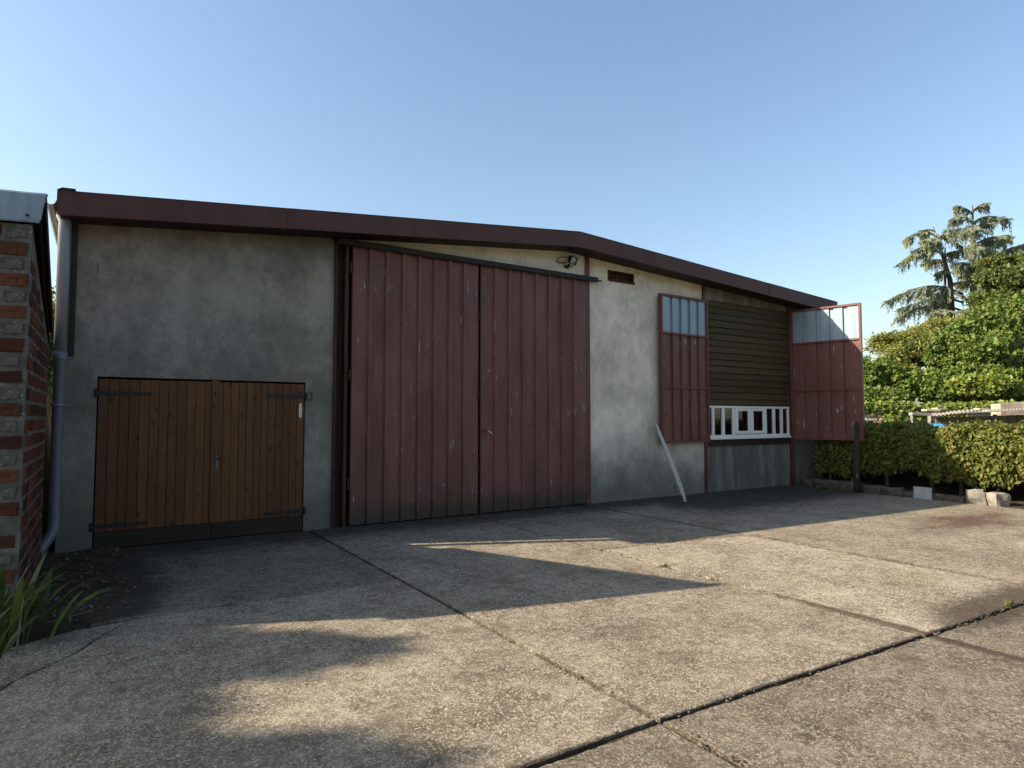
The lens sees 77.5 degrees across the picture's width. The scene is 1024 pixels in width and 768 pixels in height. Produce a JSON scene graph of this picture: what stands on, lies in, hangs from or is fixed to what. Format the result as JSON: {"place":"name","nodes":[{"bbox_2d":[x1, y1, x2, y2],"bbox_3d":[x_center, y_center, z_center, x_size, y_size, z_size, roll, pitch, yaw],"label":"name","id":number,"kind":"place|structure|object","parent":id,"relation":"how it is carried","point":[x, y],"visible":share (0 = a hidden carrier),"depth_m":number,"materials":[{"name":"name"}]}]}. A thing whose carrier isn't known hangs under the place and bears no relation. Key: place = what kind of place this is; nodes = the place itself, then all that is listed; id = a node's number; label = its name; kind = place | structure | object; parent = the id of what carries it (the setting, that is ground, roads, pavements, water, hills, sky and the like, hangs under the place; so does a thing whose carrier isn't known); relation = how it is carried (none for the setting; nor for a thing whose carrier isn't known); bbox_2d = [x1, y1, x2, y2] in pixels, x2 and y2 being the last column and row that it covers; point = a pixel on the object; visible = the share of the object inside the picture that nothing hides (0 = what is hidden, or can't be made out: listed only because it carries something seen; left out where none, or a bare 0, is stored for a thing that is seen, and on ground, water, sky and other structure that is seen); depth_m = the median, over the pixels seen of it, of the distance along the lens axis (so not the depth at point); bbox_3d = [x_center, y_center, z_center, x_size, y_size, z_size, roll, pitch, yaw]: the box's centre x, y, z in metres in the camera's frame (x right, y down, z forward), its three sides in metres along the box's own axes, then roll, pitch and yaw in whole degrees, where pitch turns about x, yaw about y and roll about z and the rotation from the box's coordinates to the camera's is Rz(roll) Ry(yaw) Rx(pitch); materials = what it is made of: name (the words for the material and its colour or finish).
{"place":"outdoors","nodes":[
{"label":"outdoors","id":0,"kind":"place"},
{"bbox_2d":[0,540,54,658],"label":"soil bed","id":1,"kind":"object","parent":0,"point":[51,547],"depth_m":7.92,"materials":[{"name":"brown soil"}]},
{"bbox_2d":[0,189,53,603],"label":"brick outbuilding","id":2,"kind":"structure","parent":1,"relation":"on","point":[26,318],"depth_m":5.26,"materials":[{"name":"red brick"}]},
{"bbox_2d":[0,550,120,657],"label":"iris plant","id":3,"kind":"object","parent":1,"relation":"on","point":[16,611],"visible":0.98,"depth_m":4.61,"materials":[{"name":"green plant"}]},
{"bbox_2d":[46,608,98,623],"bbox_3d":[-3.557,1.866,5.026,0.126,0.071,0.561,-2,-4,40],"label":"dead stalk","id":4,"kind":"object","parent":1,"relation":"on","point":[72,615],"visible":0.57,"depth_m":5.08,"materials":[{"name":"brown plant"}]},
{"bbox_2d":[6,547,149,643],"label":"soil bank","id":5,"kind":"structure","parent":0,"point":[39,631],"depth_m":5.96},
{"bbox_2d":[28,546,144,626],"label":"leaf litter","id":6,"kind":"object","parent":5,"relation":"on","point":[56,598],"visible":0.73,"depth_m":6.16,"materials":[{"name":"brown plant"}]},
{"bbox_2d":[0,485,1023,767],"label":"concrete yard","id":7,"kind":"structure","parent":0,"point":[336,655],"depth_m":4.45,"materials":[{"name":"grey concrete"}]},
{"bbox_2d":[134,493,1015,705],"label":"fallen leaves","id":8,"kind":"object","parent":7,"relation":"on","point":[516,548],"visible":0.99,"depth_m":7.56,"materials":[{"name":"brown plant"}]},
{"bbox_2d":[655,422,686,501],"bbox_3d":[3.095,1.505,12.424,0.656,1.509,0.114,-3,-4,43],"label":"plank","id":9,"kind":"object","parent":7,"relation":"on","point":[673,468],"visible":1,"depth_m":12.39,"materials":[{"name":"grey wood"}]},
{"bbox_2d":[412,511,1023,767],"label":"grit","id":10,"kind":"object","parent":7,"relation":"on","point":[702,744],"visible":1,"depth_m":4.77,"materials":[{"name":"stone"}]},
{"bbox_2d":[1004,600,1015,605],"bbox_3d":[4.266,1.866,5.462,0.071,0.067,0.224,-3,-4,44],"label":"weed","id":11,"kind":"object","parent":7,"relation":"on","point":[1012,603],"visible":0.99,"depth_m":5.43,"materials":[{"name":"green plant"}]},
{"bbox_2d":[0,0,1023,404],"label":"sky","id":12,"kind":"structure","parent":0,"point":[797,145],"materials":[{"name":"blue"}]},
{"bbox_2d":[84,573,1023,767],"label":"yard bedding","id":13,"kind":"object","parent":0,"point":[609,742],"depth_m":3.24,"materials":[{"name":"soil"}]},
{"bbox_2d":[796,477,1023,508],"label":"hedge bank","id":14,"kind":"structure","parent":0,"point":[1017,501],"depth_m":13.39,"materials":[{"name":"soil"}]},
{"bbox_2d":[811,478,829,488],"bbox_3d":[7.126,2.306,14.659,0.235,0.264,0.485,2,-4,-31],"label":"kerb stone","id":15,"kind":"object","parent":14,"relation":"on","point":[821,484],"visible":0.76,"depth_m":14.60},
{"bbox_2d":[860,484,882,494],"bbox_3d":[7.701,2.266,13.635,0.243,0.229,0.682,2,-4,-33],"label":"kerb stone","id":16,"kind":"object","parent":14,"relation":"on","point":[870,489],"visible":0.63,"depth_m":13.56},
{"bbox_2d":[913,486,931,499],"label":"stone slab","id":17,"kind":"structure","parent":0,"point":[922,492],"depth_m":12.53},
{"bbox_2d":[865,406,990,423],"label":"stone wall","id":18,"kind":"structure","parent":0,"point":[875,417],"depth_m":26.02,"materials":[{"name":"grey stone"}]},
{"bbox_2d":[864,399,1023,422],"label":"wall ivy","id":19,"kind":"object","parent":18,"relation":"on","point":[899,410],"depth_m":25.92,"materials":[{"name":"green plant"}]},
{"bbox_2d":[910,408,1023,431],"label":"shed","id":20,"kind":"structure","parent":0,"point":[1010,419],"depth_m":22.14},
{"bbox_2d":[909,412,932,415],"bbox_3d":[13.601,1.006,21.200,0.700,0.100,0.200,2,-3,0],"label":"old timber","id":21,"kind":"object","parent":20,"relation":"on","point":[919,414],"visible":0.91,"depth_m":21.10,"materials":[{"name":"grey wood"}]},
{"bbox_2d":[921,409,940,410],"bbox_3d":[14.460,0.906,22.000,0.480,0.070,0.300,1,-3,0],"label":"loose plank","id":22,"kind":"object","parent":20,"relation":"on","point":[930,409],"visible":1,"depth_m":21.85,"materials":[{"name":"beige wood"}]},
{"bbox_2d":[973,408,989,409],"bbox_3d":[16.350,0.874,22.200,0.360,0.060,0.300,2,-3,0],"label":"loose plank","id":23,"kind":"object","parent":20,"relation":"on","point":[981,408],"visible":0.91,"depth_m":22.05,"materials":[{"name":"beige wood"}]},
{"label":"ground","id":24,"kind":"structure","parent":0,"visible":0},
{"bbox_2d":[47,285,55,424],"bbox_3d":[-14.756,-0.283,20.052,3.188,6.083,3.214,-2,-3,30],"label":"garden tree","id":25,"kind":"object","parent":24,"relation":"on","point":[50,373],"visible":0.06,"depth_m":19.52,"materials":[{"name":"green plant"}]},
{"bbox_2d":[41,187,864,557],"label":"barn","id":26,"kind":"structure","parent":24,"relation":"on","point":[223,369],"depth_m":9.79,"materials":[{"name":"concrete"}]},
{"bbox_2d":[89,378,211,547],"bbox_3d":[-4.524,0.981,8.077,1.335,2.064,0.093,2,-4,-33],"label":"timber door","id":27,"kind":"structure","parent":26,"relation":"in","point":[185,407],"depth_m":8.05,"materials":[{"name":"brown wood"}]},
{"bbox_2d":[209,379,312,538],"bbox_3d":[-3.419,0.999,8.752,1.313,2.100,0.155,2,-4,-33],"label":"timber door","id":28,"kind":"structure","parent":26,"relation":"in","point":[256,453],"depth_m":8.72,"materials":[{"name":"brown wood"}]},
{"bbox_2d":[347,246,479,524],"bbox_3d":[-1.488,0.026,10.017,2.213,4.150,0.109,2,-4,-33],"label":"metal door","id":29,"kind":"structure","parent":26,"relation":"in","point":[413,377],"depth_m":9.94,"materials":[{"name":"red paint"}]},
{"bbox_2d":[478,265,586,512],"bbox_3d":[0.429,0.089,11.227,2.278,4.150,0.149,2,-4,-33],"label":"metal door","id":30,"kind":"structure","parent":26,"relation":"in","point":[532,424],"depth_m":11.16,"materials":[{"name":"red paint"}]},
{"bbox_2d":[557,255,577,268],"bbox_3d":[1.015,-2.238,11.661,0.285,0.194,0.322,-2,-4,33],"label":"floodlight","id":31,"kind":"object","parent":26,"relation":"attached to","point":[572,260],"visible":1,"depth_m":11.66,"materials":[{"name":"black metal"}]},
{"bbox_2d":[708,406,790,445],"bbox_3d":[5.388,0.940,14.464,2.940,0.870,0.152,2,-4,-33],"label":"window","id":32,"kind":"structure","parent":26,"relation":"in","point":[729,425],"depth_m":14.39,"materials":[{"name":"white paint"}]},
{"bbox_2d":[863,353,920,404],"bbox_3d":[17.489,0.854,30.540,3.581,4.960,4.578,-2,-4,39],"label":"ivy tree","id":33,"kind":"object","parent":24,"relation":"on","point":[885,378],"visible":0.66,"depth_m":30.27,"materials":[{"name":"green plant"}]},
{"bbox_2d":[863,314,967,403],"bbox_3d":[21.420,-0.174,33.615,7.343,7.397,4.387,2,-4,-33],"label":"tree","id":34,"kind":"object","parent":24,"relation":"on","point":[906,348],"visible":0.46,"depth_m":32.88,"materials":[{"name":"green plant"}]},
{"bbox_2d":[903,330,986,404],"bbox_3d":[20.576,0.293,29.780,3.541,5.878,3.671,2,-4,-33],"label":"ivy tree","id":35,"kind":"object","parent":24,"relation":"on","point":[941,353],"visible":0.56,"depth_m":29.56,"materials":[{"name":"green plant"}]},
{"bbox_2d":[880,202,1023,355],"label":"cedar tree","id":36,"kind":"object","parent":24,"relation":"on","point":[943,298],"visible":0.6,"depth_m":40.52,"materials":[{"name":"green plant"}]},
{"bbox_2d":[931,292,1023,401],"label":"ivy tree","id":37,"kind":"object","parent":24,"relation":"on","point":[1004,315],"visible":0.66,"depth_m":32.15,"materials":[{"name":"green plant"}]},
{"bbox_2d":[943,366,1023,401],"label":"leafy shrub","id":38,"kind":"object","parent":24,"relation":"on","point":[993,384],"visible":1,"depth_m":27.20,"materials":[{"name":"green plant"}]},
{"bbox_2d":[950,331,1022,378],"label":"ivy tree","id":39,"kind":"object","parent":24,"relation":"on","point":[995,348],"visible":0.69,"depth_m":28.47,"materials":[{"name":"green plant"}]},
{"bbox_2d":[962,249,1023,400],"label":"broadleaf tree","id":40,"kind":"object","parent":24,"relation":"on","point":[1002,274],"visible":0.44,"depth_m":35.90,"materials":[{"name":"green plant"}]},
{"bbox_2d":[991,402,1023,415],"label":"rendered wall","id":41,"kind":"structure","parent":24,"relation":"on","point":[1009,405],"depth_m":23.98,"materials":[{"name":"beige paint"}]},
{"label":"garden soil","id":42,"kind":"structure","parent":0,"visible":0},
{"bbox_2d":[799,478,813,487],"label":"kerb stone","id":43,"kind":"object","parent":42,"relation":"on","point":[806,482],"visible":0.74,"depth_m":14.90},
{"bbox_2d":[827,480,846,489],"bbox_3d":[7.308,2.294,14.312,0.232,0.261,0.441,2,-4,-31],"label":"kerb stone","id":44,"kind":"object","parent":42,"relation":"on","point":[834,484],"visible":0.72,"depth_m":14.27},
{"bbox_2d":[840,480,863,491],"bbox_3d":[7.485,2.258,13.994,0.238,0.280,0.510,2,-4,-38],"label":"kerb stone","id":45,"kind":"object","parent":42,"relation":"on","point":[847,486],"visible":0.51,"depth_m":13.99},
{"bbox_2d":[854,422,859,492],"bbox_3d":[7.387,1.599,13.643,0.194,1.562,0.142,2,-4,-33],"label":"old post","id":46,"kind":"object","parent":42,"relation":"on","point":[856,457],"visible":0.87,"depth_m":13.60,"materials":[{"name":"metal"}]},
{"bbox_2d":[880,486,904,495],"bbox_3d":[7.900,2.238,13.236,0.270,0.210,0.439,2,-3,-27],"label":"kerb stone","id":47,"kind":"object","parent":42,"relation":"on","point":[890,491],"visible":0.69,"depth_m":13.17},
{"bbox_2d":[896,491,912,497],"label":"kerb stone","id":48,"kind":"object","parent":42,"relation":"on","point":[909,494],"visible":0.42,"depth_m":12.90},
{"bbox_2d":[812,417,1023,494],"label":"hedge","id":49,"kind":"object","parent":42,"relation":"on","point":[992,454],"visible":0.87,"depth_m":12.97,"materials":[{"name":"green plant"}]},
{"bbox_2d":[865,422,998,423],"bbox_3d":[9.832,0.719,11.489,0.005,0.016,9.200,2,-4,-33],"label":"fence wire","id":50,"kind":"object","parent":49,"relation":"attached to","point":[965,423],"visible":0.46,"depth_m":12.62,"materials":[{"name":"metal"}]},
{"bbox_2d":[822,446,1023,496],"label":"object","id":51,"kind":"object","parent":42,"relation":"on","point":[910,477],"visible":0.03,"depth_m":14.58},
{"bbox_2d":[932,493,947,500],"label":"kerb stone","id":52,"kind":"object","parent":42,"relation":"on","point":[939,497],"visible":0.59,"depth_m":12.38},
{"bbox_2d":[945,495,965,502],"bbox_3d":[8.518,2.217,12.217,0.210,0.166,0.333,3,-4,-40],"label":"kerb stone","id":53,"kind":"object","parent":42,"relation":"on","point":[954,498],"visible":0.73,"depth_m":12.16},
{"bbox_2d":[965,489,986,504],"bbox_3d":[8.719,2.132,11.976,0.318,0.327,0.309,-1,-3,22],"label":"boulder","id":54,"kind":"object","parent":42,"relation":"on","point":[976,496],"visible":0.84,"depth_m":11.87,"materials":[{"name":"stone"}]},
{"bbox_2d":[985,492,1010,506],"bbox_3d":[8.960,2.143,11.787,0.338,0.275,0.300,0,-3,-8],"label":"boulder","id":55,"kind":"object","parent":42,"relation":"on","point":[1000,499],"visible":0.91,"depth_m":11.67,"materials":[{"name":"stone"}]}
]}

